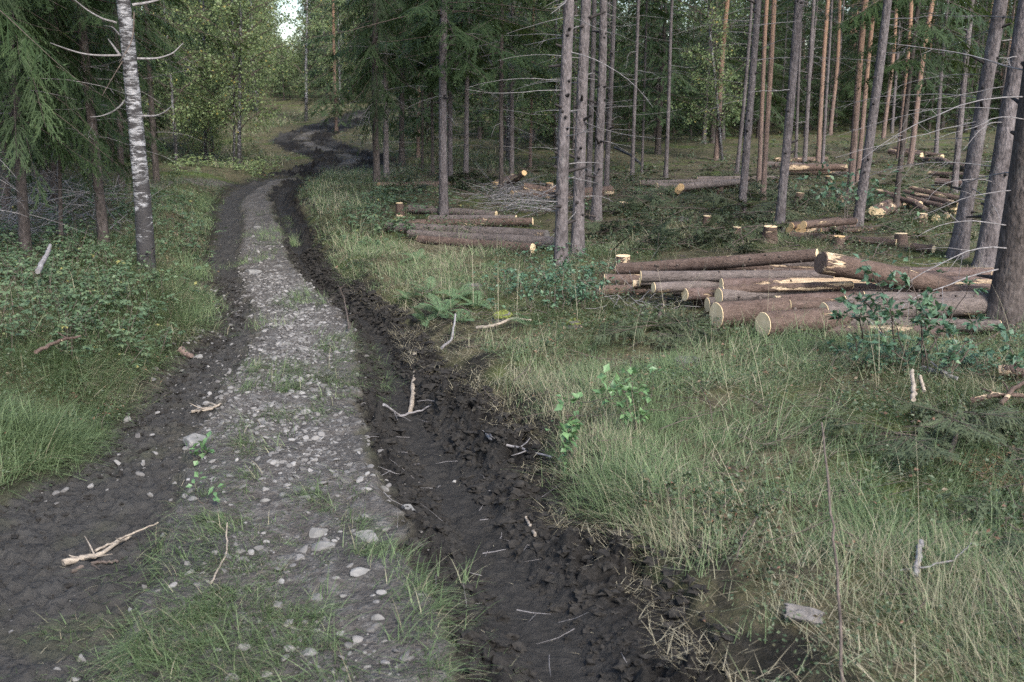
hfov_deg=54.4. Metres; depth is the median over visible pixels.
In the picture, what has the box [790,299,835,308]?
log
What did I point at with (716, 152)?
pine tree
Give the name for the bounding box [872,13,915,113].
spruce tree
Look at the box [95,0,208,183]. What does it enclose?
spruce tree
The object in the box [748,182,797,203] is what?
spruce bough
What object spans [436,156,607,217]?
twig litter
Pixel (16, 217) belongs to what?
twig litter
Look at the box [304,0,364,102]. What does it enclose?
birch tree
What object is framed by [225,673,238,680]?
stone
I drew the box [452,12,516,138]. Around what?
spruce tree
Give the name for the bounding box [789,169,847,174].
log
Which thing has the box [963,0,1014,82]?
spruce tree
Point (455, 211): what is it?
log
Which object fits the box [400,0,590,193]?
spruce tree
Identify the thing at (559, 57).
spruce tree
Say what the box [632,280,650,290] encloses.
log
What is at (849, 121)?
young spruce
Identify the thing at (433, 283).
fern
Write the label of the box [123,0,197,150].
spruce tree
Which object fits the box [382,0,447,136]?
young spruce
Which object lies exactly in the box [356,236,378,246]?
fern
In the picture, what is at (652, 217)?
spruce bough
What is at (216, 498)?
sapling
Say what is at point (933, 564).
branch
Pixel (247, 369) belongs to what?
spruce bough
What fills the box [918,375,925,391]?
stick
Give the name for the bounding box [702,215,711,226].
stump
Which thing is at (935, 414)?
spruce bough
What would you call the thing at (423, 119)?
spruce tree
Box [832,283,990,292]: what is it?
log
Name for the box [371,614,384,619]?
stone
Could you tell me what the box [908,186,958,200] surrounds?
log
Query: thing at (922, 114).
young spruce
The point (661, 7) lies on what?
spruce tree
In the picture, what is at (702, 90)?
spruce tree
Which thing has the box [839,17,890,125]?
young spruce
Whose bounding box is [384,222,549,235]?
log
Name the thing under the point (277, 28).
birch tree
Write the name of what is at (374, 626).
gravel
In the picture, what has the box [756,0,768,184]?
pine tree
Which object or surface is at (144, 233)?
birch tree
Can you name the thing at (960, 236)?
spruce tree
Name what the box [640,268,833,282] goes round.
log
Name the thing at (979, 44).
spruce tree
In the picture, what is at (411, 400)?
stick
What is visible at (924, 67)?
spruce tree
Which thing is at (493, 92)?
spruce tree
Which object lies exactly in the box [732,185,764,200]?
spruce bough
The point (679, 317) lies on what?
spruce bough
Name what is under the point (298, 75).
young spruce
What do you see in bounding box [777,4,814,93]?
spruce tree
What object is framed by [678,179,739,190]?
log
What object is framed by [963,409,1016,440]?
spruce bough
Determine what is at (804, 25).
spruce tree
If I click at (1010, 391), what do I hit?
branch
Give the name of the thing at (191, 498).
stone
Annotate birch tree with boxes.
[51,0,182,272]
[108,0,230,161]
[136,0,245,140]
[136,0,268,160]
[158,0,264,157]
[174,2,250,98]
[175,0,245,130]
[176,0,296,166]
[176,0,313,167]
[194,0,268,121]
[206,1,262,109]
[224,0,285,110]
[229,0,278,107]
[231,0,288,112]
[246,0,281,101]
[253,1,281,87]
[256,0,286,70]
[259,0,289,83]
[262,7,280,63]
[265,0,342,120]
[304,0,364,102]
[315,0,371,98]
[325,0,369,95]
[458,0,575,160]
[504,0,619,165]
[654,0,772,159]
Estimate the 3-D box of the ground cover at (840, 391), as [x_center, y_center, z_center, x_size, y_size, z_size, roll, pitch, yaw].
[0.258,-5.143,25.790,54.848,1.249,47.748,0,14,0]
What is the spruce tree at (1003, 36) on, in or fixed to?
on the ground at (322, 149)
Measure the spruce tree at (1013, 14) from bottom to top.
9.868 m
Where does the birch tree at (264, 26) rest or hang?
on the ground at (322, 149)
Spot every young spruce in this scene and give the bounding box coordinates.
[47,97,83,162]
[66,7,165,170]
[78,9,146,161]
[115,50,170,160]
[267,30,291,95]
[267,31,288,94]
[270,27,294,100]
[281,46,296,99]
[292,38,312,98]
[292,46,308,90]
[297,46,314,100]
[340,18,366,101]
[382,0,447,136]
[404,57,457,146]
[453,7,474,116]
[456,38,504,136]
[520,0,595,149]
[529,9,572,138]
[544,37,596,142]
[586,38,614,141]
[588,1,628,125]
[611,22,648,141]
[612,43,639,135]
[614,0,641,119]
[614,44,641,125]
[617,0,687,139]
[647,69,672,133]
[649,3,697,135]
[651,26,687,130]
[662,0,717,139]
[670,0,704,125]
[677,7,697,120]
[679,1,737,135]
[680,3,720,131]
[699,4,743,135]
[764,21,788,125]
[770,34,805,134]
[773,0,821,132]
[785,1,835,130]
[785,36,805,115]
[799,22,833,123]
[801,10,832,116]
[810,31,848,133]
[825,28,850,125]
[828,0,872,123]
[834,2,874,130]
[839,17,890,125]
[840,27,858,119]
[860,17,895,124]
[881,69,902,124]
[889,63,910,123]
[896,52,924,125]
[897,16,948,126]
[908,11,956,132]
[919,5,961,126]
[940,5,973,122]
[942,10,994,132]
[950,50,979,120]
[972,0,1016,124]
[974,19,1008,119]
[989,31,1012,123]
[991,13,1015,112]
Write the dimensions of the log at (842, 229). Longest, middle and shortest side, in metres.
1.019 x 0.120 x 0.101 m
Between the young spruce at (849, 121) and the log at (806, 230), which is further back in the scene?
the young spruce at (849, 121)
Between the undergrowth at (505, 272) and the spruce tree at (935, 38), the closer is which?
the undergrowth at (505, 272)
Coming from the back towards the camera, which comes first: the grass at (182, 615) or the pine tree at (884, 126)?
the pine tree at (884, 126)
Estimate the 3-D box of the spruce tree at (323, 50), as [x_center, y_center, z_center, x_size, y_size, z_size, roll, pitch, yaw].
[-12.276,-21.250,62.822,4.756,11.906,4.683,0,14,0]
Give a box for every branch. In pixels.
[34,244,51,273]
[34,332,80,353]
[338,284,358,328]
[476,317,530,329]
[482,430,551,457]
[613,146,640,164]
[900,543,971,570]
[921,361,958,380]
[970,387,1023,403]
[998,381,1023,406]
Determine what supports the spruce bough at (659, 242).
on the ground at (322, 149)
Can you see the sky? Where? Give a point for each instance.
(284, 36)
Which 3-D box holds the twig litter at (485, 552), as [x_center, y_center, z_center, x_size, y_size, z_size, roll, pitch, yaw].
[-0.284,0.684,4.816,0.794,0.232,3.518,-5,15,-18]
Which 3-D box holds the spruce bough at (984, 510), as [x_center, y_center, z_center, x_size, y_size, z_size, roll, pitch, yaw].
[1.806,0.683,3.938,0.254,0.137,0.305,10,17,35]
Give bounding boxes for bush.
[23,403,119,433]
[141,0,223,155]
[169,68,207,150]
[179,56,231,162]
[183,77,221,160]
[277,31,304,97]
[511,257,611,315]
[635,466,718,520]
[698,500,777,538]
[733,542,785,579]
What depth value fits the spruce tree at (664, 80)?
21.63 m
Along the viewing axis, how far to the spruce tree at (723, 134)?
37.23 m
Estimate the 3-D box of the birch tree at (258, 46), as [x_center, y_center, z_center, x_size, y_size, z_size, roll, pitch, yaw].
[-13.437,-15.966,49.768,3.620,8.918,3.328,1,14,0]
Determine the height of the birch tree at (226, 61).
8.636 m
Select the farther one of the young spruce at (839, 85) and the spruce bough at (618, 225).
the young spruce at (839, 85)
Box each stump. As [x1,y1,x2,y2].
[395,202,404,216]
[465,283,482,290]
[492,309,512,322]
[546,182,552,187]
[566,318,580,328]
[613,254,629,271]
[674,356,701,368]
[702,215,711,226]
[759,225,779,244]
[794,192,803,200]
[832,235,845,248]
[892,233,908,247]
[917,213,927,225]
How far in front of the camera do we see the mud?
4.74 m
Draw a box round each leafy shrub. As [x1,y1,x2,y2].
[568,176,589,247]
[766,146,933,234]
[824,332,901,367]
[827,252,988,373]
[908,311,1013,383]
[994,333,1023,381]
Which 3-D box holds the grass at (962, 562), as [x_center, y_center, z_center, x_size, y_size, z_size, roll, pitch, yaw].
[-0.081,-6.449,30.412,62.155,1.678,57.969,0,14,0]
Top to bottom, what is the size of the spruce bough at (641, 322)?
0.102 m
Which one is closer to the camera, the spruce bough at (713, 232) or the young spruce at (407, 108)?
the spruce bough at (713, 232)
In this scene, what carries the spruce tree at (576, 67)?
on the ground at (322, 149)
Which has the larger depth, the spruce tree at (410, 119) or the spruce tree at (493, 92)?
the spruce tree at (493, 92)
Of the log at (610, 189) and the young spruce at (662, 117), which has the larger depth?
the young spruce at (662, 117)
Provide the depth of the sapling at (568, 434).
4.75 m
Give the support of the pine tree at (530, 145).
on the ground at (322, 149)
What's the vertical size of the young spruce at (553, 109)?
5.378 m
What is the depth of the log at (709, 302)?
7.49 m
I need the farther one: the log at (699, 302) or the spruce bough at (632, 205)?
the spruce bough at (632, 205)
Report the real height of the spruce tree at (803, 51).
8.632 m
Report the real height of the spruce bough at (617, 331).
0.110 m
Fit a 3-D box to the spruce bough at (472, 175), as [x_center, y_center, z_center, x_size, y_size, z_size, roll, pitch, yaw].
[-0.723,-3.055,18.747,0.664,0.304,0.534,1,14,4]
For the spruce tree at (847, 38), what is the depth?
57.23 m
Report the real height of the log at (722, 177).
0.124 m
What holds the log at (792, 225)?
on the log at (806, 230)
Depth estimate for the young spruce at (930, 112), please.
40.06 m
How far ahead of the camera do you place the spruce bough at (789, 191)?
15.96 m
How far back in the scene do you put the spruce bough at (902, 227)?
12.08 m
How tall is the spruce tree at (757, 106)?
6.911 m
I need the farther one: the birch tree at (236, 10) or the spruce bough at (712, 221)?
the birch tree at (236, 10)
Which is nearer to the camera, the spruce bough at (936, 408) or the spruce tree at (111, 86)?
the spruce bough at (936, 408)
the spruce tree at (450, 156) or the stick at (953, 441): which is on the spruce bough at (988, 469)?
the stick at (953, 441)
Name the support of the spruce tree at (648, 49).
on the ground at (322, 149)
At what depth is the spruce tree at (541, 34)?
37.71 m
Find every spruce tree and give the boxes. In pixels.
[0,0,80,216]
[0,0,144,256]
[0,0,167,210]
[0,0,173,239]
[0,0,251,246]
[1,0,221,203]
[8,0,169,187]
[31,3,101,179]
[62,22,165,165]
[66,0,183,191]
[90,5,159,137]
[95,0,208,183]
[96,0,177,157]
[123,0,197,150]
[132,11,172,108]
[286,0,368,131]
[287,0,344,97]
[290,0,329,85]
[292,0,470,177]
[294,0,309,21]
[295,0,590,214]
[318,0,435,186]
[335,0,459,165]
[345,0,481,157]
[348,0,497,170]
[349,0,499,176]
[352,0,399,103]
[378,0,545,175]
[378,0,551,175]
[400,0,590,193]
[407,1,476,122]
[447,4,575,150]
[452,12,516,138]
[453,0,506,118]
[456,0,590,173]
[460,0,528,134]
[468,0,651,267]
[495,0,577,142]
[501,0,660,257]
[526,2,578,129]
[529,1,607,112]
[531,0,637,220]
[533,0,628,152]
[544,0,655,112]
[571,0,644,186]
[574,0,725,173]
[576,0,640,185]
[579,0,651,148]
[587,0,645,130]
[588,1,651,102]
[593,0,678,180]
[606,0,712,153]
[615,0,698,123]
[615,1,648,86]
[617,3,652,92]
[620,0,703,177]
[631,7,655,104]
[634,0,683,107]
[672,0,749,143]
[674,0,758,142]
[677,0,805,211]
[679,2,707,74]
[682,2,745,84]
[687,0,705,88]
[688,0,759,139]
[688,1,743,115]
[696,0,778,173]
[703,0,787,128]
[725,0,796,133]
[727,0,782,135]
[727,0,790,138]
[732,3,786,100]
[733,0,855,233]
[747,0,802,72]
[755,0,788,124]
[760,0,789,108]
[761,0,804,123]
[768,0,820,162]
[772,0,806,102]
[776,0,822,128]
[776,1,820,63]
[776,2,808,75]
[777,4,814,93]
[779,0,1013,214]
[779,1,822,105]
[782,0,836,125]
[784,0,834,163]
[789,0,834,104]
[789,0,850,136]
[801,0,852,82]
[807,0,850,120]
[810,0,851,45]
[815,1,860,92]
[816,0,853,115]
[817,0,876,127]
[817,0,942,225]
[818,0,855,163]
[824,0,896,129]
[829,0,892,135]
[831,0,1011,259]
[836,1,869,99]
[839,0,1023,267]
[841,0,875,69]
[841,1,913,120]
[863,42,1023,332]
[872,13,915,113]
[876,16,904,115]
[883,5,929,120]
[888,0,1005,153]
[889,4,938,124]
[890,3,927,132]
[900,4,946,102]
[911,0,986,129]
[913,0,944,124]
[919,1,954,122]
[920,0,988,128]
[920,0,1005,192]
[950,4,981,124]
[957,0,1008,126]
[961,0,1005,45]
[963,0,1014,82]
[966,0,1011,116]
[968,0,993,97]
[971,1,990,116]
[977,5,1016,110]
[983,0,1013,122]
[990,0,1017,109]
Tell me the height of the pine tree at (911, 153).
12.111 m
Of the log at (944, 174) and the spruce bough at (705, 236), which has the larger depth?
the log at (944, 174)
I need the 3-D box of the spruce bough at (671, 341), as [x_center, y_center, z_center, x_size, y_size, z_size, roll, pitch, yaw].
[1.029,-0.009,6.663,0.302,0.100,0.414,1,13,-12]
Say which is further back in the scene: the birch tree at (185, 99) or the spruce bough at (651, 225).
the birch tree at (185, 99)
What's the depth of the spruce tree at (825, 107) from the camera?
24.84 m
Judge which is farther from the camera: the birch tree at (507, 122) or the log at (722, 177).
the birch tree at (507, 122)
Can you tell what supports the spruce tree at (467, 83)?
on the ground at (322, 149)
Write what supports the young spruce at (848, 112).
on the ground at (322, 149)
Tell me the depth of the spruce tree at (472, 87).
41.24 m
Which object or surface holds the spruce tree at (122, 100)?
on the ground at (322, 149)
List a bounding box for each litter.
[0,102,171,240]
[3,267,877,681]
[359,414,626,674]
[394,247,1023,678]
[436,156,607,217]
[574,237,702,320]
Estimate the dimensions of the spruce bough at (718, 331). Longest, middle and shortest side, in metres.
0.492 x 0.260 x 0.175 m
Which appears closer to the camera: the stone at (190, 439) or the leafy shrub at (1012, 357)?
the stone at (190, 439)
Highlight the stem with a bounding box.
[821,422,843,681]
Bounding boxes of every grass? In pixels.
[0,112,1023,681]
[0,203,524,681]
[438,225,1022,660]
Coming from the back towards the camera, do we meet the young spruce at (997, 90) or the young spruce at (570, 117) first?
the young spruce at (997, 90)
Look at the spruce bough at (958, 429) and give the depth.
4.49 m
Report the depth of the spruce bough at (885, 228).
12.06 m
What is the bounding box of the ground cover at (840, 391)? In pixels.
[0,107,1023,681]
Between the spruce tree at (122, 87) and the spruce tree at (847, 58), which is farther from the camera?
the spruce tree at (847, 58)
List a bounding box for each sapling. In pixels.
[185,431,214,465]
[186,471,224,503]
[545,392,583,470]
[592,361,666,433]
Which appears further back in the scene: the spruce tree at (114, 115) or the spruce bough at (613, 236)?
the spruce tree at (114, 115)
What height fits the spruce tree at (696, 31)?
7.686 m
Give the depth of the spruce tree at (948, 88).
42.12 m
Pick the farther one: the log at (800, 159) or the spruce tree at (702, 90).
the spruce tree at (702, 90)
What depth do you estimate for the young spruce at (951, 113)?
47.68 m
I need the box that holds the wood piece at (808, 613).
[784,603,824,623]
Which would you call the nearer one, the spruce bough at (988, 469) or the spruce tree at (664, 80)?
the spruce bough at (988, 469)
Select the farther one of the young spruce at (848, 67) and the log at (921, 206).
the young spruce at (848, 67)
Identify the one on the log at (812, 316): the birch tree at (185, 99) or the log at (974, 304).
the log at (974, 304)
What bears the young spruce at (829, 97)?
on the ground at (322, 149)
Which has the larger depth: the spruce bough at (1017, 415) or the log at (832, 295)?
the log at (832, 295)
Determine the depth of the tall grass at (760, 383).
5.41 m
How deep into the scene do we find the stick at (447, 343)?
7.17 m
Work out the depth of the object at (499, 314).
7.56 m
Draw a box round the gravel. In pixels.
[2,235,454,681]
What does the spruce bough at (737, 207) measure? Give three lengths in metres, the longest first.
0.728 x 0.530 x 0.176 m
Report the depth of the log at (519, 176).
15.91 m
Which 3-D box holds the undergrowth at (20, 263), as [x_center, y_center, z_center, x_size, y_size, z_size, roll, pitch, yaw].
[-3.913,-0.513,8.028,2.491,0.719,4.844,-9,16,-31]
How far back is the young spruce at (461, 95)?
45.13 m
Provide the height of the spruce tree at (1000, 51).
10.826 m
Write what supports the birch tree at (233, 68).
on the ground at (322, 149)
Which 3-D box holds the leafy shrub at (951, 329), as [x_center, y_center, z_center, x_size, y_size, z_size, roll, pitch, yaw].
[2.631,0.038,5.791,0.629,0.432,0.297,0,14,0]
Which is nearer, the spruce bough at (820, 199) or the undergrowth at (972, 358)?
the undergrowth at (972, 358)
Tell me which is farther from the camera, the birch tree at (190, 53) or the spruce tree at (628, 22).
the spruce tree at (628, 22)
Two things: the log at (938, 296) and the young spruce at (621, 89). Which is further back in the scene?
the young spruce at (621, 89)
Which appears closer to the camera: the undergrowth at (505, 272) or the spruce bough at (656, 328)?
the spruce bough at (656, 328)
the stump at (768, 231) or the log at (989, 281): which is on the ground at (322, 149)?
the stump at (768, 231)
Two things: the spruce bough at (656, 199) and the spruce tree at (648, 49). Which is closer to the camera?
the spruce bough at (656, 199)
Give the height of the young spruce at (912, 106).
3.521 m
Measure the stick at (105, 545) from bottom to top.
0.028 m
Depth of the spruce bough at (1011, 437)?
4.70 m
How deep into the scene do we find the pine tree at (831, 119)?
38.88 m
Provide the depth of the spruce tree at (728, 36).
44.73 m
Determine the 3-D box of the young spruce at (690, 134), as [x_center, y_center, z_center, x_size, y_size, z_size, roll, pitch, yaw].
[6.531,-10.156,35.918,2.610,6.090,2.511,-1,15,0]
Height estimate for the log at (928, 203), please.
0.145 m
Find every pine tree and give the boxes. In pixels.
[528,0,548,166]
[713,0,739,160]
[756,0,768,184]
[760,0,779,200]
[802,0,829,162]
[828,0,851,134]
[846,0,867,200]
[855,0,875,187]
[881,0,905,137]
[895,0,912,160]
[907,0,933,164]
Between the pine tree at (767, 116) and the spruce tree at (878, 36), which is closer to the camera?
the pine tree at (767, 116)
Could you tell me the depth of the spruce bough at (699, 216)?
12.63 m
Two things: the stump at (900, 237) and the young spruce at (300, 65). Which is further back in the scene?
the young spruce at (300, 65)
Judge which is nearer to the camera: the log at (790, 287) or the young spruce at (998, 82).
the log at (790, 287)
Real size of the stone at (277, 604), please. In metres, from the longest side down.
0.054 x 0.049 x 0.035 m
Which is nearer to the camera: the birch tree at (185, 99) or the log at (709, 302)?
the log at (709, 302)
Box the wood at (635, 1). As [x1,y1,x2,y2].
[97,0,1016,104]
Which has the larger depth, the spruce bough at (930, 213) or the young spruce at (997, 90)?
the young spruce at (997, 90)
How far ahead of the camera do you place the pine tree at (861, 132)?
17.36 m
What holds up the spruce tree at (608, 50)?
on the ground at (322, 149)
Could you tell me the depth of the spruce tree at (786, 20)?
47.44 m
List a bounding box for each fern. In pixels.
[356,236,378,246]
[394,289,420,301]
[402,248,431,261]
[410,306,440,326]
[413,276,439,297]
[414,293,465,318]
[435,283,477,304]
[441,310,473,322]
[448,290,492,308]
[510,313,546,325]
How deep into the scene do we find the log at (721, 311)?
7.07 m
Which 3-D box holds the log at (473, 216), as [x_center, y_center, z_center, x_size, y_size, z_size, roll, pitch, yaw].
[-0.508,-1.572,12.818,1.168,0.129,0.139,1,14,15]
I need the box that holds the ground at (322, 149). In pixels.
[0,75,1023,681]
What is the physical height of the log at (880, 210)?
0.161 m
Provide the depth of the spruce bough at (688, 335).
6.77 m
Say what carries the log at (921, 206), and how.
on the ground at (322, 149)
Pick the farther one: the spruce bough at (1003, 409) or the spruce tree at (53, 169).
the spruce tree at (53, 169)
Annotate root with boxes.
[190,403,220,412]
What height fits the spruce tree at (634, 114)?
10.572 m
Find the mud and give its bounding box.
[0,243,756,681]
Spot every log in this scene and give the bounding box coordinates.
[377,181,450,186]
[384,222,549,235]
[407,205,497,214]
[407,217,533,226]
[407,229,554,248]
[416,235,535,253]
[428,214,516,218]
[493,174,515,185]
[504,170,526,188]
[510,189,555,197]
[524,183,553,192]
[533,192,591,200]
[585,185,613,196]
[597,284,651,295]
[604,274,639,284]
[615,249,818,273]
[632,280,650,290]
[638,278,651,285]
[639,178,729,185]
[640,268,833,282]
[651,277,834,292]
[655,182,679,188]
[670,292,681,295]
[675,185,739,193]
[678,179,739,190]
[681,285,716,300]
[693,300,704,305]
[697,175,778,180]
[701,262,813,270]
[704,297,715,311]
[709,265,813,270]
[709,296,834,327]
[715,287,832,301]
[719,276,991,286]
[722,281,853,292]
[755,268,910,276]
[755,307,853,336]
[767,161,817,167]
[773,157,827,161]
[773,283,990,298]
[789,163,846,170]
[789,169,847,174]
[789,217,839,229]
[789,231,896,245]
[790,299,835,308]
[794,224,855,232]
[800,217,857,228]
[806,172,847,176]
[814,252,954,291]
[819,294,987,317]
[820,225,872,233]
[824,323,954,339]
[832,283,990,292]
[843,290,989,300]
[849,317,1001,331]
[862,290,988,297]
[868,198,892,214]
[874,201,906,217]
[875,189,922,204]
[887,149,923,156]
[893,147,943,157]
[900,189,957,205]
[900,193,956,213]
[903,265,993,274]
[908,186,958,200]
[909,243,934,252]
[912,202,939,221]
[917,156,964,171]
[923,269,991,275]
[927,171,963,177]
[934,178,961,185]
[954,279,991,283]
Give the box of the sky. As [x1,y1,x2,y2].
[141,0,1012,56]
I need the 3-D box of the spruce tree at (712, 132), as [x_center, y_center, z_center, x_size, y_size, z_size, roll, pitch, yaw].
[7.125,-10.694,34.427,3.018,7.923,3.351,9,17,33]
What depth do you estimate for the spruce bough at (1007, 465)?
4.34 m
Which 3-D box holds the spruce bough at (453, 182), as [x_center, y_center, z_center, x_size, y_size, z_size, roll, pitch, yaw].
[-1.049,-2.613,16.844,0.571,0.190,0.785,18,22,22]
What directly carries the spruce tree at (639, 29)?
on the ground at (322, 149)
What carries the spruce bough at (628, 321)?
on the ground at (322, 149)
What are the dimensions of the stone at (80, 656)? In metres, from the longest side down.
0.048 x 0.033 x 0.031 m
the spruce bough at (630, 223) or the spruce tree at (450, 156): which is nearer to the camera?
the spruce bough at (630, 223)
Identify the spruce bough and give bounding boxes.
[245,366,257,372]
[383,174,431,194]
[448,170,475,182]
[448,179,464,186]
[449,176,494,191]
[450,177,495,189]
[456,171,481,179]
[457,178,479,183]
[460,170,491,183]
[469,172,488,181]
[541,194,608,211]
[584,218,642,238]
[586,324,656,345]
[588,216,619,238]
[592,304,655,336]
[598,232,657,241]
[601,216,643,239]
[608,197,638,211]
[609,200,651,214]
[615,186,684,213]
[616,195,640,218]
[626,209,678,233]
[630,237,684,248]
[632,219,681,258]
[634,214,682,236]
[634,320,690,332]
[635,301,702,333]
[635,315,700,325]
[644,330,690,349]
[647,316,712,338]
[670,320,708,346]
[672,226,724,247]
[679,308,703,327]
[683,229,709,234]
[684,213,730,224]
[685,217,754,244]
[685,326,730,349]
[689,234,736,250]
[699,210,719,229]
[700,187,744,217]
[702,224,734,247]
[708,203,747,214]
[710,191,756,212]
[714,235,751,242]
[715,217,740,232]
[715,221,779,243]
[729,229,783,253]
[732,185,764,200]
[732,205,815,224]
[735,209,766,219]
[743,200,792,222]
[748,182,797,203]
[750,181,805,200]
[754,207,796,222]
[786,193,824,210]
[788,188,826,213]
[802,410,918,449]
[805,184,832,200]
[807,197,840,205]
[819,433,874,447]
[825,402,911,445]
[851,435,917,469]
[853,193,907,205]
[872,215,939,232]
[876,218,899,232]
[879,434,960,470]
[886,390,956,435]
[892,207,948,220]
[895,430,975,447]
[901,399,952,426]
[905,408,976,447]
[911,399,965,420]
[924,413,970,436]
[928,405,1006,436]
[930,450,1002,480]
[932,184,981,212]
[932,417,1006,445]
[934,491,1011,532]
[936,444,1023,490]
[945,438,999,457]
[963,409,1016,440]
[964,411,1023,442]
[965,399,1000,422]
[971,406,1023,440]
[973,516,1023,562]
[990,439,1023,453]
[992,404,1021,422]
[993,428,1023,455]
[993,484,1023,521]
[995,443,1023,480]
[996,401,1023,410]
[997,453,1023,477]
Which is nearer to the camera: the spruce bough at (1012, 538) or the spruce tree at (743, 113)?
the spruce bough at (1012, 538)
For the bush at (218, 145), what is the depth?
25.31 m
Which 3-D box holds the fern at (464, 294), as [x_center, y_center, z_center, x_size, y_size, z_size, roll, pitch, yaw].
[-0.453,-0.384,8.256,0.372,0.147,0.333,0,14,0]
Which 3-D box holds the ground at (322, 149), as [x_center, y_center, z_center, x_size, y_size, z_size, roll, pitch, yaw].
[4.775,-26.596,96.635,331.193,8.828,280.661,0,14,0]
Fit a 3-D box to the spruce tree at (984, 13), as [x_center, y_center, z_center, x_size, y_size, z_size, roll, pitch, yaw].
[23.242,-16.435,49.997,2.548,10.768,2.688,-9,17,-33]
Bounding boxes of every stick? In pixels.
[61,535,131,565]
[70,559,118,572]
[94,522,157,551]
[210,523,227,583]
[383,400,432,419]
[408,352,416,411]
[440,313,455,348]
[525,516,536,535]
[657,297,666,318]
[909,369,916,401]
[912,539,923,577]
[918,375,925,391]
[945,416,964,464]
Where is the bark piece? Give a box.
[178,346,193,357]
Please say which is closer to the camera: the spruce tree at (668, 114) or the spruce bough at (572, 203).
the spruce bough at (572, 203)
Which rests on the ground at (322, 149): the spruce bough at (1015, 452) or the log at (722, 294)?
the spruce bough at (1015, 452)
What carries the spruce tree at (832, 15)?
on the ground at (322, 149)
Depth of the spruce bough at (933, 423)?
4.66 m
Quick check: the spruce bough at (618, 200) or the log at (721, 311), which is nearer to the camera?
the log at (721, 311)
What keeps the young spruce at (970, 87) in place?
on the ground at (322, 149)
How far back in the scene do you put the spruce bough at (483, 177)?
18.36 m
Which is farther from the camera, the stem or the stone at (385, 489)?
the stone at (385, 489)
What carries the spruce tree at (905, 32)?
on the ground at (322, 149)
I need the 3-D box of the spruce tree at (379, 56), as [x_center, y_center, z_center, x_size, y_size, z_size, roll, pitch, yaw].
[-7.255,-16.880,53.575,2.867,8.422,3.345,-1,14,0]
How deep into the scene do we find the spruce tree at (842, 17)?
43.20 m
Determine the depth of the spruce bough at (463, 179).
17.68 m
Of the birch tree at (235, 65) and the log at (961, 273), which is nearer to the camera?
the log at (961, 273)
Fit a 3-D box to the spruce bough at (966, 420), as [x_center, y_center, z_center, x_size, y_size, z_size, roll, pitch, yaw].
[2.167,0.430,4.793,0.636,0.143,0.421,-6,-21,-35]
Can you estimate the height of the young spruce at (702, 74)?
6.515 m
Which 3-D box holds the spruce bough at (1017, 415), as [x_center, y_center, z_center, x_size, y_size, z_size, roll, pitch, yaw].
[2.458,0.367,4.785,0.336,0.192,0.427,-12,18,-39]
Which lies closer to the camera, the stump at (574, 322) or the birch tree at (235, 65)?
the stump at (574, 322)
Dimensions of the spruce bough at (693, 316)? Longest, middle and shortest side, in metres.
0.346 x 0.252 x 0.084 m
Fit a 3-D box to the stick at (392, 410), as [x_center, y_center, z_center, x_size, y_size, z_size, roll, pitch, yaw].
[-0.616,0.402,5.941,0.172,0.143,0.380,13,19,42]
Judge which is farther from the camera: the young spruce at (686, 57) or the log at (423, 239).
the young spruce at (686, 57)
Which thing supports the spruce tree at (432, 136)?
on the ground at (322, 149)
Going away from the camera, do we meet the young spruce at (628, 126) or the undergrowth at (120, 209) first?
the undergrowth at (120, 209)
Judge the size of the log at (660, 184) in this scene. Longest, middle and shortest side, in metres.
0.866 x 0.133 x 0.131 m
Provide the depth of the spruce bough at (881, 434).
4.70 m
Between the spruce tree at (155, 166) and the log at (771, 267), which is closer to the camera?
the log at (771, 267)
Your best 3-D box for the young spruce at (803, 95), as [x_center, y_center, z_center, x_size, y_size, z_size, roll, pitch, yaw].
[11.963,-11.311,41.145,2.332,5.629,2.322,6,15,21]
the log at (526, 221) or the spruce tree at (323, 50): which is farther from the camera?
the spruce tree at (323, 50)
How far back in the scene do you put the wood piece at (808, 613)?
3.33 m
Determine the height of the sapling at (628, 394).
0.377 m
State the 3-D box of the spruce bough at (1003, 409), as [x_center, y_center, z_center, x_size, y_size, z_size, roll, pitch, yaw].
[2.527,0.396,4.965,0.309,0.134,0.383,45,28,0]
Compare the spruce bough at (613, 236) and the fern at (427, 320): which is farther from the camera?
the spruce bough at (613, 236)
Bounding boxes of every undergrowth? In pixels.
[0,178,227,291]
[0,220,185,367]
[167,152,281,176]
[336,170,463,248]
[473,242,624,309]
[832,330,1023,380]
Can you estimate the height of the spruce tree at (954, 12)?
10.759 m
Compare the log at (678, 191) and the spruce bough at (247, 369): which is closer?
the spruce bough at (247, 369)
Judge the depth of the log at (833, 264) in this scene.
7.23 m
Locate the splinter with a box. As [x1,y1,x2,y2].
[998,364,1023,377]
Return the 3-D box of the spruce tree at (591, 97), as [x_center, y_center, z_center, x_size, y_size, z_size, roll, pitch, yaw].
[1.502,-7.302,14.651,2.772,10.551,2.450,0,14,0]
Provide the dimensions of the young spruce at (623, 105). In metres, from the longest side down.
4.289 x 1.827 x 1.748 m
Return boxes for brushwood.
[338,138,992,256]
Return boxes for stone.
[77,654,85,661]
[123,416,130,421]
[182,433,205,446]
[188,496,198,500]
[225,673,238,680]
[237,644,251,650]
[244,269,261,273]
[259,670,272,677]
[273,600,282,606]
[295,494,318,498]
[300,409,312,413]
[300,648,317,655]
[309,528,327,537]
[311,541,335,550]
[312,593,322,601]
[350,567,369,576]
[353,530,378,541]
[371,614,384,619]
[381,486,388,492]
[401,504,415,510]

